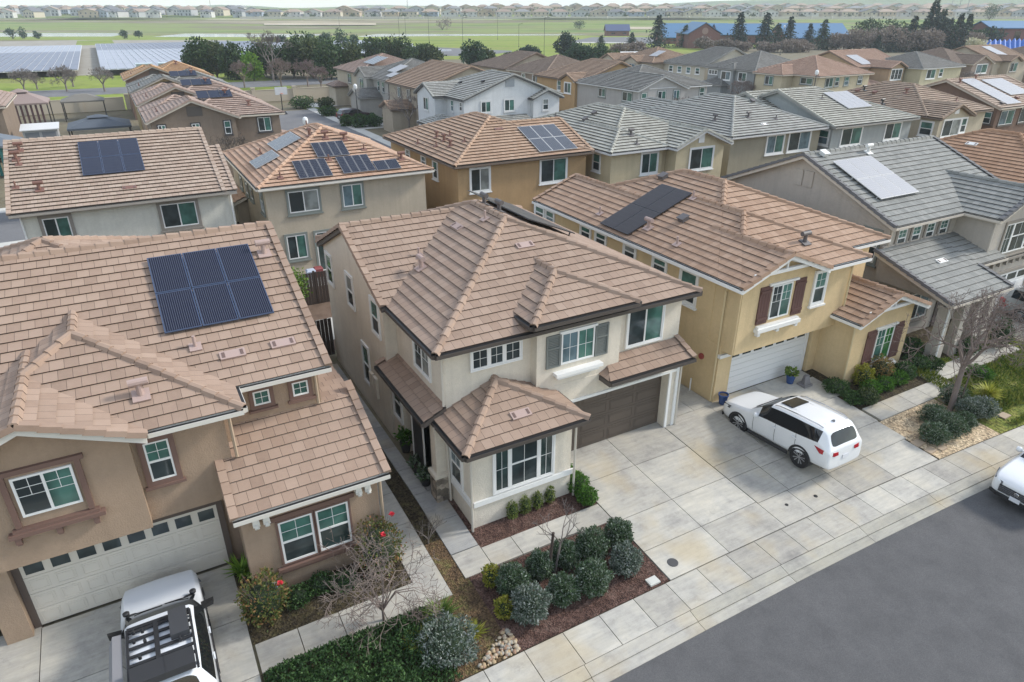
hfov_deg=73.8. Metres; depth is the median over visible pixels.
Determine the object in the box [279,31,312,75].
tree
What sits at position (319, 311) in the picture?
yard
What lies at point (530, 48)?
tree
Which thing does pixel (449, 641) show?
shrub
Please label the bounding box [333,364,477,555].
garden path
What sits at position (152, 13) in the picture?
house
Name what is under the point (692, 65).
house
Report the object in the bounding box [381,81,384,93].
window
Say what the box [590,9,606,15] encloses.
house
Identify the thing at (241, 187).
window
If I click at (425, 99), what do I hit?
window
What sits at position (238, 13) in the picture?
house
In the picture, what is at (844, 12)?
house
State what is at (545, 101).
window
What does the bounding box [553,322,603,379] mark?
window
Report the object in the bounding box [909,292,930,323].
window
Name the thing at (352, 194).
window
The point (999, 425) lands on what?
lawn
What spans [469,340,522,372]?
window
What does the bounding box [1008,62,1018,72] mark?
window
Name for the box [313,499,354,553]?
window
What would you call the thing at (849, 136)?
window
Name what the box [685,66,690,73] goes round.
window
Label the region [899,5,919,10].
house
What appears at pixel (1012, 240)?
window
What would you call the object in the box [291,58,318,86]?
plum tree
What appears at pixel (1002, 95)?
house
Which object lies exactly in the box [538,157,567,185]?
window
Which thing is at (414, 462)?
potted plant
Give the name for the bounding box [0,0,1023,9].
hills
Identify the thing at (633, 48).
tree
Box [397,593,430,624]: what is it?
bare shrub
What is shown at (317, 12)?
house
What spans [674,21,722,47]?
school building
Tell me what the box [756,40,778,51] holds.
tree
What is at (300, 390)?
window
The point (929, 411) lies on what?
shrub
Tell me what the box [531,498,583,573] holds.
bare sapling
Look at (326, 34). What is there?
tree
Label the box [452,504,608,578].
garden path
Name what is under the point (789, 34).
conifer tree
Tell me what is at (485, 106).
window
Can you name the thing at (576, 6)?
house
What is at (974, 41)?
tree
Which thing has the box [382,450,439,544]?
leaf litter
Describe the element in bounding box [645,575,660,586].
utility box
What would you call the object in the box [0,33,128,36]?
pond water
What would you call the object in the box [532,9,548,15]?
house
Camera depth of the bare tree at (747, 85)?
110.63 m
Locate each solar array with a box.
[0,45,81,77]
[95,41,274,75]
[265,40,450,52]
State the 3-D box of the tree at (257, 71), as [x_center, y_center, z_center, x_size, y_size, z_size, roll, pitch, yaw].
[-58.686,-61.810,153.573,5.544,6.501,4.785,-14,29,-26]
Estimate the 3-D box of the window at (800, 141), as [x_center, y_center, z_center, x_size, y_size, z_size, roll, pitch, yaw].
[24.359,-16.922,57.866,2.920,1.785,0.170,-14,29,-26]
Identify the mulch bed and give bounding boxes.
[449,488,596,547]
[469,523,669,653]
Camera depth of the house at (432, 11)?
627.36 m
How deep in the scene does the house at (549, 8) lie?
685.91 m
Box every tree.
[3,27,16,38]
[6,68,34,89]
[17,26,26,38]
[26,72,44,88]
[32,31,42,38]
[46,65,74,90]
[63,70,77,86]
[87,66,113,90]
[119,29,127,38]
[133,30,142,36]
[178,36,212,70]
[188,39,212,69]
[200,40,227,77]
[207,131,247,150]
[214,40,245,79]
[228,60,253,87]
[240,51,264,80]
[243,40,276,76]
[244,30,293,80]
[258,45,285,77]
[265,57,292,86]
[270,37,307,77]
[277,34,287,41]
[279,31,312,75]
[290,35,321,77]
[290,266,312,300]
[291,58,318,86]
[308,35,333,73]
[308,66,331,86]
[310,36,348,80]
[319,31,332,39]
[333,27,347,43]
[339,41,363,64]
[342,37,350,47]
[348,32,358,42]
[362,35,391,57]
[379,33,402,56]
[381,88,417,127]
[389,32,420,59]
[414,41,429,59]
[420,44,446,61]
[435,16,451,29]
[458,38,487,64]
[483,48,495,59]
[514,44,541,53]
[552,31,578,57]
[562,42,594,60]
[573,20,584,28]
[581,43,607,59]
[594,35,608,48]
[598,48,619,54]
[607,42,630,51]
[624,32,637,44]
[629,43,641,51]
[632,40,649,50]
[641,14,672,47]
[673,25,688,47]
[692,35,715,48]
[711,37,735,46]
[725,11,757,48]
[728,78,755,93]
[731,39,753,51]
[747,12,777,48]
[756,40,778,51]
[771,23,783,42]
[775,38,805,52]
[776,16,798,41]
[796,39,816,51]
[801,23,816,43]
[810,18,838,49]
[825,32,851,49]
[835,29,863,48]
[846,26,878,48]
[852,17,878,31]
[858,27,887,48]
[869,17,897,32]
[870,35,885,52]
[876,24,907,50]
[881,30,905,52]
[890,21,908,30]
[891,285,1023,411]
[894,26,915,51]
[895,27,923,51]
[906,15,920,31]
[909,33,924,51]
[914,27,947,50]
[918,18,931,50]
[919,0,942,30]
[924,15,950,49]
[933,18,954,48]
[939,9,952,29]
[943,24,962,48]
[946,17,955,27]
[948,28,970,48]
[950,24,970,49]
[951,13,965,30]
[957,70,984,77]
[964,13,973,34]
[965,37,990,44]
[968,31,991,44]
[973,28,993,37]
[981,4,1002,18]
[983,25,1008,40]
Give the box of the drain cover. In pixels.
[667,558,677,566]
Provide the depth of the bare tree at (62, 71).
133.66 m
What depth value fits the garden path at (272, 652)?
18.61 m
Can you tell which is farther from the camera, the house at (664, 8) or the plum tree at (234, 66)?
the house at (664, 8)
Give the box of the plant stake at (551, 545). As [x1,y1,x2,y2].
[548,532,554,577]
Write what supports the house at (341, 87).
on the ground at (128, 114)
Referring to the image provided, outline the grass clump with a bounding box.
[973,380,1005,399]
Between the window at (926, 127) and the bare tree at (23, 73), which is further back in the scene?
the bare tree at (23, 73)
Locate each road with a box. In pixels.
[0,213,25,242]
[28,78,337,96]
[279,110,390,148]
[610,486,1023,681]
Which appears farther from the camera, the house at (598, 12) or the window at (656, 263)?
the house at (598, 12)
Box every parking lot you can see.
[361,47,511,55]
[553,37,652,44]
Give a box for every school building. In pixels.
[603,24,629,35]
[655,23,713,43]
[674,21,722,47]
[713,23,772,43]
[772,23,847,43]
[971,21,1023,48]
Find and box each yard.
[0,40,229,78]
[308,285,335,349]
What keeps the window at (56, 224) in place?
in the house at (151, 182)
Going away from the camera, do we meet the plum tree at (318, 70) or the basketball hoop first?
the basketball hoop
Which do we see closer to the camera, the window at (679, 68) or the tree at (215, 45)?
the window at (679, 68)
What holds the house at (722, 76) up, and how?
on the ground at (128, 114)
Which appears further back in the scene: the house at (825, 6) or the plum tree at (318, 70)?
the house at (825, 6)
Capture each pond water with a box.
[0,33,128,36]
[155,33,320,36]
[358,34,584,36]
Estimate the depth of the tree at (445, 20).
507.65 m
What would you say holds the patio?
on the yard at (319, 311)
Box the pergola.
[10,88,55,123]
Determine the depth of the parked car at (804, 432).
24.24 m
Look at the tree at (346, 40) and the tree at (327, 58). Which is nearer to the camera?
the tree at (327, 58)
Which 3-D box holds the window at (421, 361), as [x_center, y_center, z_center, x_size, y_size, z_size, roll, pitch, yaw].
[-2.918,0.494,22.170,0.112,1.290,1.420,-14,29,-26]
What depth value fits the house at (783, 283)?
28.63 m
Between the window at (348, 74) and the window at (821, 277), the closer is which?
the window at (821, 277)
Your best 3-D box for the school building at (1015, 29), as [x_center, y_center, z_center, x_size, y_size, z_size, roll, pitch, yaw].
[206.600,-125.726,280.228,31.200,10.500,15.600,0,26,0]
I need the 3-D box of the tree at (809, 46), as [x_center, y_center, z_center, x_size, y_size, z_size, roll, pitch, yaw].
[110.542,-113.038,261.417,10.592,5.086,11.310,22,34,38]
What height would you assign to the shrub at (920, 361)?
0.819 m
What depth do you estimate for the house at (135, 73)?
101.21 m
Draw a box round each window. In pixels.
[0,452,105,546]
[37,213,76,235]
[135,433,186,491]
[156,124,166,128]
[156,198,204,232]
[190,122,200,126]
[222,120,233,135]
[238,173,243,191]
[244,180,249,198]
[247,386,278,414]
[248,184,254,204]
[256,116,273,132]
[258,192,265,217]
[275,510,319,566]
[284,231,311,263]
[285,186,323,217]
[287,377,315,404]
[313,228,330,270]
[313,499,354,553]
[324,250,334,288]
[339,181,366,210]
[344,270,355,311]
[347,73,351,83]
[359,77,363,87]
[360,339,370,386]
[368,294,381,340]
[377,80,379,92]
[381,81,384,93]
[392,392,403,425]
[397,86,401,97]
[405,148,409,156]
[406,88,410,101]
[412,341,431,382]
[420,155,425,164]
[423,96,428,111]
[432,160,438,181]
[449,447,463,490]
[450,99,453,112]
[458,102,462,112]
[469,166,491,194]
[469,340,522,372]
[480,100,491,113]
[492,435,555,495]
[503,98,515,112]
[534,204,544,217]
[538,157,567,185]
[542,98,549,111]
[545,209,554,222]
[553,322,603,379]
[557,80,560,90]
[563,82,570,94]
[579,225,591,238]
[590,152,600,173]
[594,231,606,245]
[598,87,605,98]
[621,91,632,102]
[622,243,636,259]
[624,305,665,348]
[639,151,659,176]
[641,92,647,97]
[651,256,667,273]
[657,90,666,98]
[668,65,672,71]
[672,89,680,100]
[676,66,681,72]
[679,268,699,310]
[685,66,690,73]
[688,145,714,171]
[694,67,699,74]
[698,87,705,95]
[702,28,707,33]
[708,69,717,74]
[720,70,730,80]
[737,72,746,81]
[763,134,785,156]
[764,75,773,85]
[767,277,799,319]
[785,131,811,153]
[799,77,813,85]
[807,270,829,308]
[818,129,830,146]
[824,77,833,88]
[834,77,839,86]
[839,126,863,146]
[843,76,849,86]
[856,75,862,84]
[863,225,883,267]
[871,321,898,362]
[882,122,902,141]
[889,68,902,80]
[894,228,910,245]
[908,225,924,241]
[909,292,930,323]
[916,120,934,135]
[922,222,937,238]
[925,69,936,79]
[936,219,951,235]
[937,68,943,77]
[939,117,962,137]
[959,117,968,133]
[975,63,988,73]
[982,111,993,125]
[996,109,1015,126]
[998,218,1023,256]
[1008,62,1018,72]
[1013,31,1020,40]
[1016,108,1023,124]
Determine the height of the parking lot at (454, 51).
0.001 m
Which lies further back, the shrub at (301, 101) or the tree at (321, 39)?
the tree at (321, 39)
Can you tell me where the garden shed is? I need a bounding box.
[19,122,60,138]
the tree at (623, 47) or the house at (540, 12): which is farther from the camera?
the house at (540, 12)
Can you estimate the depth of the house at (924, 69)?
120.41 m
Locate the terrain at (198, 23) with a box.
[0,8,1023,31]
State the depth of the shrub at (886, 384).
29.04 m
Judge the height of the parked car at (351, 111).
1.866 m
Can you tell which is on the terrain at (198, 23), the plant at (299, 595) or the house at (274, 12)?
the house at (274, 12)
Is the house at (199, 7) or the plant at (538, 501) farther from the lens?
the house at (199, 7)
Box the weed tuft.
[464,617,491,640]
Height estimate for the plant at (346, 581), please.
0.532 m
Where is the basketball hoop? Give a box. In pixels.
[274,87,286,113]
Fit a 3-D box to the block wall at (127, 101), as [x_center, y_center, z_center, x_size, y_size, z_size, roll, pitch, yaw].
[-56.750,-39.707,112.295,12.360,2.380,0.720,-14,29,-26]
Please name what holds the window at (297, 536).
in the house at (174, 403)
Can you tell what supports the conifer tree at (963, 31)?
on the ground at (128, 114)
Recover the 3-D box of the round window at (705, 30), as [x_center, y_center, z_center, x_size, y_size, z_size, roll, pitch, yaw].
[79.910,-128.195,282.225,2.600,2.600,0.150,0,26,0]
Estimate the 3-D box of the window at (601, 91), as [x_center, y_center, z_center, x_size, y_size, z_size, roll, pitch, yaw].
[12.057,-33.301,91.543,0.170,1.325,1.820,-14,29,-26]
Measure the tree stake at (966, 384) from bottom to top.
1.814 m
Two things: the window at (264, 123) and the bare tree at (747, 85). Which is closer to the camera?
the window at (264, 123)
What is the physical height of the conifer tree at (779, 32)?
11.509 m
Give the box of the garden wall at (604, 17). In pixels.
[240,16,1023,19]
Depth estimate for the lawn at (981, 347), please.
32.86 m
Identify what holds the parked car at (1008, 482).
on the road at (938, 596)
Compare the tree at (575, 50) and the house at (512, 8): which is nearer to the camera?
the tree at (575, 50)
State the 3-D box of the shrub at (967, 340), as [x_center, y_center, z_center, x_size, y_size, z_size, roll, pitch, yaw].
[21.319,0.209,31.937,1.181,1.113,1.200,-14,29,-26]
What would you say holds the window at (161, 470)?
in the house at (174, 403)
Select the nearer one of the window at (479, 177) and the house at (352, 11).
the window at (479, 177)
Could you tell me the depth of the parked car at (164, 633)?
15.53 m
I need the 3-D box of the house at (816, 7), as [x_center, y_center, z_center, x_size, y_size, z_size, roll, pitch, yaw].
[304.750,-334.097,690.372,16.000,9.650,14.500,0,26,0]
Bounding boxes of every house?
[0,9,17,17]
[0,90,23,161]
[0,221,390,644]
[3,127,237,239]
[4,5,19,13]
[19,7,40,15]
[22,9,45,18]
[42,7,61,15]
[61,7,70,14]
[69,7,82,15]
[77,8,98,16]
[91,5,103,8]
[95,9,110,16]
[102,7,121,9]
[107,9,128,17]
[114,5,129,9]
[120,60,214,119]
[124,7,139,10]
[125,68,235,129]
[128,9,145,16]
[130,76,256,129]
[137,87,286,176]
[145,9,161,17]
[149,7,165,16]
[165,7,179,16]
[178,7,197,15]
[195,5,211,14]
[199,9,214,17]
[211,7,229,15]
[222,120,434,274]
[226,7,238,14]
[232,9,245,17]
[245,9,264,15]
[264,9,283,15]
[283,9,303,15]
[304,9,323,15]
[315,190,702,531]
[324,9,342,15]
[326,53,403,105]
[335,5,352,10]
[343,9,361,15]
[347,58,424,116]
[353,6,369,14]
[364,9,381,15]
[370,6,386,10]
[378,59,485,131]
[381,9,399,15]
[382,111,594,212]
[391,6,406,14]
[400,9,418,15]
[408,5,424,14]
[413,70,564,124]
[421,9,438,15]
[424,5,441,14]
[441,4,451,10]
[441,9,458,15]
[446,6,460,14]
[459,4,470,10]
[460,9,476,15]
[466,6,481,14]
[471,50,546,71]
[478,9,494,15]
[483,6,497,13]
[495,4,504,9]
[495,9,511,15]
[502,6,516,14]
[506,54,578,81]
[514,9,530,15]
[520,6,534,14]
[531,102,733,183]
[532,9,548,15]
[532,168,931,401]
[533,58,631,110]
[538,6,552,14]
[550,4,562,9]
[551,9,567,15]
[558,5,574,14]
[570,4,582,9]
[571,9,588,15]
[573,64,711,106]
[577,6,593,14]
[589,4,601,9]
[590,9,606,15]
[597,5,614,10]
[599,47,684,69]
[607,9,625,15]
[616,92,828,176]
[618,6,634,10]
[626,9,644,15]
[637,6,653,14]
[646,9,664,15]
[654,6,670,10]
[663,46,745,80]
[665,9,682,15]
[671,6,687,10]
[682,9,701,15]
[684,4,695,8]
[692,6,709,11]
[702,9,721,15]
[704,51,791,94]
[709,5,725,10]
[719,4,730,9]
[720,135,1023,357]
[722,9,741,15]
[727,5,745,10]
[736,85,920,150]
[741,9,758,15]
[746,5,763,10]
[752,55,874,91]
[759,9,778,15]
[763,5,782,10]
[778,9,798,15]
[785,6,803,10]
[799,9,819,15]
[804,5,823,10]
[818,48,908,84]
[819,9,838,15]
[820,4,832,9]
[825,6,844,10]
[833,3,845,5]
[839,9,858,15]
[840,4,854,8]
[845,81,993,137]
[846,6,863,10]
[858,9,878,15]
[862,5,883,10]
[877,9,896,15]
[882,5,898,10]
[884,51,965,84]
[890,3,903,6]
[895,9,912,15]
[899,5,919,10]
[907,3,920,6]
[911,9,929,15]
[920,6,937,9]
[921,47,995,77]
[923,74,1023,132]
[934,9,952,15]
[940,5,957,10]
[940,128,1023,182]
[952,9,971,15]
[952,44,1023,81]
[958,5,979,10]
[971,9,990,15]
[991,9,1011,15]
[998,5,1018,9]
[1009,9,1023,15]
[1012,46,1023,82]
[1015,4,1023,8]
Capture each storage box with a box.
[305,268,315,278]
[313,266,322,277]
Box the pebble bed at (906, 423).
[880,399,999,458]
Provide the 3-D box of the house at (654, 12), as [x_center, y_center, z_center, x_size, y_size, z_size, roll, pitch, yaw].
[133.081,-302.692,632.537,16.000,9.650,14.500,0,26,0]
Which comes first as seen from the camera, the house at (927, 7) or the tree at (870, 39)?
the tree at (870, 39)
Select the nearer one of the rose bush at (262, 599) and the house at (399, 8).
the rose bush at (262, 599)
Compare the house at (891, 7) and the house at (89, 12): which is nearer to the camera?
the house at (89, 12)
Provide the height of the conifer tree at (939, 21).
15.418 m
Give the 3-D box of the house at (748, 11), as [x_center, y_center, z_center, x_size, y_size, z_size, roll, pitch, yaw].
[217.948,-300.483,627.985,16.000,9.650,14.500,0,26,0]
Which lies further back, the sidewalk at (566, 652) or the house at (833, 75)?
the house at (833, 75)
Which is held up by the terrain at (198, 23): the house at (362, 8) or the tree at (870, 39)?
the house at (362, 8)
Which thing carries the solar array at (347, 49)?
on the field at (513, 43)
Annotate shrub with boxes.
[287,95,315,108]
[315,526,447,656]
[316,96,334,106]
[317,105,337,116]
[339,114,351,125]
[349,113,370,127]
[365,112,382,126]
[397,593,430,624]
[408,514,446,543]
[411,609,481,670]
[494,560,532,596]
[507,580,553,626]
[524,547,555,580]
[545,569,580,607]
[548,538,580,572]
[567,470,590,494]
[573,556,615,598]
[575,484,598,505]
[575,524,610,560]
[602,517,634,547]
[608,540,644,578]
[821,376,850,393]
[840,389,866,405]
[851,362,877,386]
[858,378,882,394]
[858,386,880,405]
[868,353,894,378]
[874,374,896,391]
[887,367,909,384]
[890,360,918,380]
[901,336,924,355]
[901,351,934,371]
[915,403,950,421]
[917,420,953,446]
[924,354,945,370]
[931,410,971,439]
[937,384,970,407]
[952,395,988,418]
[953,409,979,428]
[956,334,980,355]
[965,363,995,380]
[972,394,1002,418]
[988,316,1015,348]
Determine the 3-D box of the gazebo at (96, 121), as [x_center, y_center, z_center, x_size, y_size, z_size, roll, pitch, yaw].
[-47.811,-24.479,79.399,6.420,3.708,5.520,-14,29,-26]
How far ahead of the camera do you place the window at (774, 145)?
56.60 m
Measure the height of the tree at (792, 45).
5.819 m
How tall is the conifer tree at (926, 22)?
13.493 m
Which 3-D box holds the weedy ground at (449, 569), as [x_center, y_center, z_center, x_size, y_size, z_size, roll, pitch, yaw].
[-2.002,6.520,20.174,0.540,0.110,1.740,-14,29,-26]
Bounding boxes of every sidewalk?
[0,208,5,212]
[0,240,24,246]
[306,108,390,145]
[461,425,1023,681]
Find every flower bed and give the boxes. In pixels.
[232,557,252,599]
[243,551,411,644]
[802,365,927,409]
[899,319,989,363]
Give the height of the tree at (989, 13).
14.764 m
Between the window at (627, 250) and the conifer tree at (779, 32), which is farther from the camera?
the conifer tree at (779, 32)
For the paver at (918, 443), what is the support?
on the pebble bed at (906, 423)
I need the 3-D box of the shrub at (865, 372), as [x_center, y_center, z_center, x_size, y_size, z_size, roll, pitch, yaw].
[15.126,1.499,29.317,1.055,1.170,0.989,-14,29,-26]
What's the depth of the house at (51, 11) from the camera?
658.71 m
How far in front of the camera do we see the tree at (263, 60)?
157.65 m
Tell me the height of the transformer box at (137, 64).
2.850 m
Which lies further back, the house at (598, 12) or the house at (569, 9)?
the house at (569, 9)
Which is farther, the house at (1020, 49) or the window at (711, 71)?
the house at (1020, 49)
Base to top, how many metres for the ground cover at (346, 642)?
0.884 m
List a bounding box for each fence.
[296,271,329,304]
[314,318,334,354]
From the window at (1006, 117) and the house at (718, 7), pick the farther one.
the house at (718, 7)
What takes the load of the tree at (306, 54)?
on the ground at (128, 114)
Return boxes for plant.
[223,552,249,581]
[282,581,313,610]
[303,569,335,595]
[328,568,362,593]
[393,425,412,452]
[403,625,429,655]
[404,452,428,472]
[412,464,430,486]
[418,594,462,624]
[481,562,498,588]
[493,593,514,619]
[506,499,519,519]
[518,493,531,513]
[531,491,543,509]
[544,485,555,503]
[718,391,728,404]
[784,365,799,383]
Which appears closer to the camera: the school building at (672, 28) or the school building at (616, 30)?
the school building at (672, 28)
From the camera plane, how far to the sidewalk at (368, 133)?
90.49 m
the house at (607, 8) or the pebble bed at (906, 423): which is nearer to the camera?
the pebble bed at (906, 423)
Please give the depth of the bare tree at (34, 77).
137.74 m
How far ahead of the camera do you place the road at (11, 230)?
49.94 m
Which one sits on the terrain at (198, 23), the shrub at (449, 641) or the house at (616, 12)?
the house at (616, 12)
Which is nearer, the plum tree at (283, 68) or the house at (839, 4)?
the plum tree at (283, 68)
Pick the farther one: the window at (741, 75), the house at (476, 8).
the house at (476, 8)
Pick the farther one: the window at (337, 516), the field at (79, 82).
the field at (79, 82)
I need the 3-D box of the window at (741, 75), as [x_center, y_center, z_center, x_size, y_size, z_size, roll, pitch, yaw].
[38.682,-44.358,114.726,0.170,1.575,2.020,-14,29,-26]
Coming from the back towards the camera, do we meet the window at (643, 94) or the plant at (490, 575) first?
the window at (643, 94)
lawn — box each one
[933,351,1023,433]
[944,338,1023,377]
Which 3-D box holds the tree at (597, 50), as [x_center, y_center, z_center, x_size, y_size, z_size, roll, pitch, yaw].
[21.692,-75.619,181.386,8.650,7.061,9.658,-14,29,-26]
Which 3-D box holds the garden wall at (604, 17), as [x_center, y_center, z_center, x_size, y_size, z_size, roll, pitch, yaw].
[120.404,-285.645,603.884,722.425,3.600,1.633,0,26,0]
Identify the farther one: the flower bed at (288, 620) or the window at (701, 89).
the window at (701, 89)
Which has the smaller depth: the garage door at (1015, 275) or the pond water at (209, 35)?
the garage door at (1015, 275)
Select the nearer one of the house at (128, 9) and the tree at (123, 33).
the tree at (123, 33)
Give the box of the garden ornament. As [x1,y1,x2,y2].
[797,374,812,388]
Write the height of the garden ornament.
0.520 m
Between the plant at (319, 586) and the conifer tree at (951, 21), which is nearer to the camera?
the plant at (319, 586)
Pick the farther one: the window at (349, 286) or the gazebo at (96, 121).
the gazebo at (96, 121)
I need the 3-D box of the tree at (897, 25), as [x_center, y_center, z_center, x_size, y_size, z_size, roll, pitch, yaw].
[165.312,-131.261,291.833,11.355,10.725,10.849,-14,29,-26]
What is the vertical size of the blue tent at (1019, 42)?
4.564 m
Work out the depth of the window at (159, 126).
61.40 m
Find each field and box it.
[0,35,318,39]
[0,72,291,114]
[76,40,113,44]
[230,36,771,58]
[578,43,700,48]
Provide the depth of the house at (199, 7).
732.34 m
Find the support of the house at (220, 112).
on the ground at (128, 114)
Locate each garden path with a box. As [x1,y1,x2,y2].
[255,480,452,673]
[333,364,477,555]
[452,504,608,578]
[862,344,1018,420]
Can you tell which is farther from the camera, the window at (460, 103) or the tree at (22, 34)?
the tree at (22, 34)
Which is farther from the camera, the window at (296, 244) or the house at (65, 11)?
the house at (65, 11)
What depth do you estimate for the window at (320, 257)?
41.57 m
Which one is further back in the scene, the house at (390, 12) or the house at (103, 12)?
the house at (103, 12)
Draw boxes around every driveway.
[0,313,1023,681]
[360,123,383,128]
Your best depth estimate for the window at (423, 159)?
48.77 m
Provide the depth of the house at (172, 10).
668.49 m
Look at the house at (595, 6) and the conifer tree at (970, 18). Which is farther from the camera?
the house at (595, 6)
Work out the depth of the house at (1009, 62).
136.15 m
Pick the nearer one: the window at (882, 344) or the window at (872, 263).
the window at (882, 344)
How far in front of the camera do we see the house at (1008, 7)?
685.11 m
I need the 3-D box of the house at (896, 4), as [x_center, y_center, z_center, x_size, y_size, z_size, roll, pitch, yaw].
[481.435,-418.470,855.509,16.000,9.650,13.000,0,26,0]
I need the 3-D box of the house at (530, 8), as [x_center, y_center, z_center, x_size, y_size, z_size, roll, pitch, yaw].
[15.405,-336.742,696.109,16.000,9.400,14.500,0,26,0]
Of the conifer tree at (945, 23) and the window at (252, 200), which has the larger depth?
the conifer tree at (945, 23)
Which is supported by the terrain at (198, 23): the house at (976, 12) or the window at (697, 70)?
the house at (976, 12)
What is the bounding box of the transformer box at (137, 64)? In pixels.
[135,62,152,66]
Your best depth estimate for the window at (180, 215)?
37.29 m
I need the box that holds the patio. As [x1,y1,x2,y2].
[316,317,334,339]
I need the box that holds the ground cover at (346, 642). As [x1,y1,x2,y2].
[263,606,462,681]
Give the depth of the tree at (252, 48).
159.97 m
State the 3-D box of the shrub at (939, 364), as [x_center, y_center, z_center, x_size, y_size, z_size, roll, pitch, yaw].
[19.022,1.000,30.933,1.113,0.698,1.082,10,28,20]
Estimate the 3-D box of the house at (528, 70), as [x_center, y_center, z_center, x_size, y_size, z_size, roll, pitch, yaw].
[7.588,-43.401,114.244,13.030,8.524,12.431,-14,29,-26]
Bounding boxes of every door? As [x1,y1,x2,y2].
[10,500,233,628]
[25,132,39,138]
[42,131,56,136]
[411,416,425,465]
[571,376,661,450]
[727,333,808,392]
[929,301,941,325]
[992,265,1023,310]
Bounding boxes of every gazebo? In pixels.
[0,133,22,175]
[60,93,106,121]
[67,114,131,135]
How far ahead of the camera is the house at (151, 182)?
36.92 m
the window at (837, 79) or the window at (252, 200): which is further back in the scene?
the window at (837, 79)
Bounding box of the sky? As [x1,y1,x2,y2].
[0,0,736,7]
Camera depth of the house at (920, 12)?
615.65 m
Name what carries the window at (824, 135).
in the house at (849, 118)
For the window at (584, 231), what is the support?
in the house at (783, 283)
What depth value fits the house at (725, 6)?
776.32 m
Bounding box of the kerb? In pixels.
[552,455,1016,681]
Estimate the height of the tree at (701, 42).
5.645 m
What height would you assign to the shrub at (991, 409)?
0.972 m
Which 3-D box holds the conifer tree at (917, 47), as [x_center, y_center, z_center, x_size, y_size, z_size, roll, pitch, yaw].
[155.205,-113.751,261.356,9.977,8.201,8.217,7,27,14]
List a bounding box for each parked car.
[107,569,221,681]
[336,107,369,119]
[722,392,861,469]
[989,446,1023,508]
[999,285,1023,322]
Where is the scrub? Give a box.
[0,32,864,35]
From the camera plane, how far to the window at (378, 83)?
100.56 m
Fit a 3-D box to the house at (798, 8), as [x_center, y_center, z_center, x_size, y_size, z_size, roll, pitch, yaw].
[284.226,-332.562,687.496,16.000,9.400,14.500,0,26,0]
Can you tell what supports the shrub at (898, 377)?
on the flower bed at (914, 383)
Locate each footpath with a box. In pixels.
[44,19,263,19]
[48,18,182,18]
[264,23,375,24]
[304,19,511,19]
[577,42,635,42]
[630,27,653,28]
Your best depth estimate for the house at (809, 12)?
618.77 m
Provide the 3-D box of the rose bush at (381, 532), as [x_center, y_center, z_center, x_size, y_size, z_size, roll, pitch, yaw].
[-3.769,5.750,19.530,1.613,2.029,1.585,-14,29,-26]
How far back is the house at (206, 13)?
634.80 m
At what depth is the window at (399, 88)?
92.60 m
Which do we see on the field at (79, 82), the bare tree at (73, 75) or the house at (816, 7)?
the bare tree at (73, 75)
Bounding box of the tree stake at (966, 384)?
[961,369,971,397]
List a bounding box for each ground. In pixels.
[0,18,1022,681]
[420,578,514,681]
[424,539,464,585]
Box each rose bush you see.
[233,566,291,632]
[353,512,407,580]
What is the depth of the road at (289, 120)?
98.64 m
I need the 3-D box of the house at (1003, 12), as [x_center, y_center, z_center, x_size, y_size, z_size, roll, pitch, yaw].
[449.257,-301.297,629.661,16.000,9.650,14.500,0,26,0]
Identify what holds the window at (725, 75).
in the house at (722, 76)
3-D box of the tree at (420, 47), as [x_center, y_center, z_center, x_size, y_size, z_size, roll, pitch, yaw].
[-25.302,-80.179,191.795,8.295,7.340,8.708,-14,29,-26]
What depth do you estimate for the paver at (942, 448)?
25.71 m
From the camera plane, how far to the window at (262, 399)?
19.06 m
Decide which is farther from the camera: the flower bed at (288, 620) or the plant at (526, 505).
the plant at (526, 505)
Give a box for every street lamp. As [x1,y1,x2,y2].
[302,117,307,124]
[353,84,357,113]
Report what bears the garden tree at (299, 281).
on the ground at (128, 114)
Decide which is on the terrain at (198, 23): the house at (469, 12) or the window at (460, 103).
the house at (469, 12)
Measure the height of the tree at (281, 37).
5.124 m
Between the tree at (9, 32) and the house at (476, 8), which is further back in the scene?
the house at (476, 8)
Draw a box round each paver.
[910,439,925,447]
[924,447,936,454]
[936,445,947,451]
[997,412,1010,419]
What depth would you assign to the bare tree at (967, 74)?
123.03 m
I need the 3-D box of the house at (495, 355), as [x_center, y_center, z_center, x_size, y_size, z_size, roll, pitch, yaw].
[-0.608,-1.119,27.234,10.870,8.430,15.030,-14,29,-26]
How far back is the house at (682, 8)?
695.95 m
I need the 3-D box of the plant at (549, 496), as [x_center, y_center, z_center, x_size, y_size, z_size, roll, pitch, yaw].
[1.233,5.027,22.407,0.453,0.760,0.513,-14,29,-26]
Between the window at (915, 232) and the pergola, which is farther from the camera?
the pergola
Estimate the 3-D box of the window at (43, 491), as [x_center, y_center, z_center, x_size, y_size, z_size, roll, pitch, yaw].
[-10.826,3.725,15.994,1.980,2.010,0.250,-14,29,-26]
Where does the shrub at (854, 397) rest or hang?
on the flower bed at (914, 383)
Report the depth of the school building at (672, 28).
325.96 m
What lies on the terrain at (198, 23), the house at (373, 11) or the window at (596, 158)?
the house at (373, 11)
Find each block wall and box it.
[17,97,125,115]
[123,94,131,109]
[245,86,329,101]
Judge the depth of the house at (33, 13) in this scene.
633.97 m

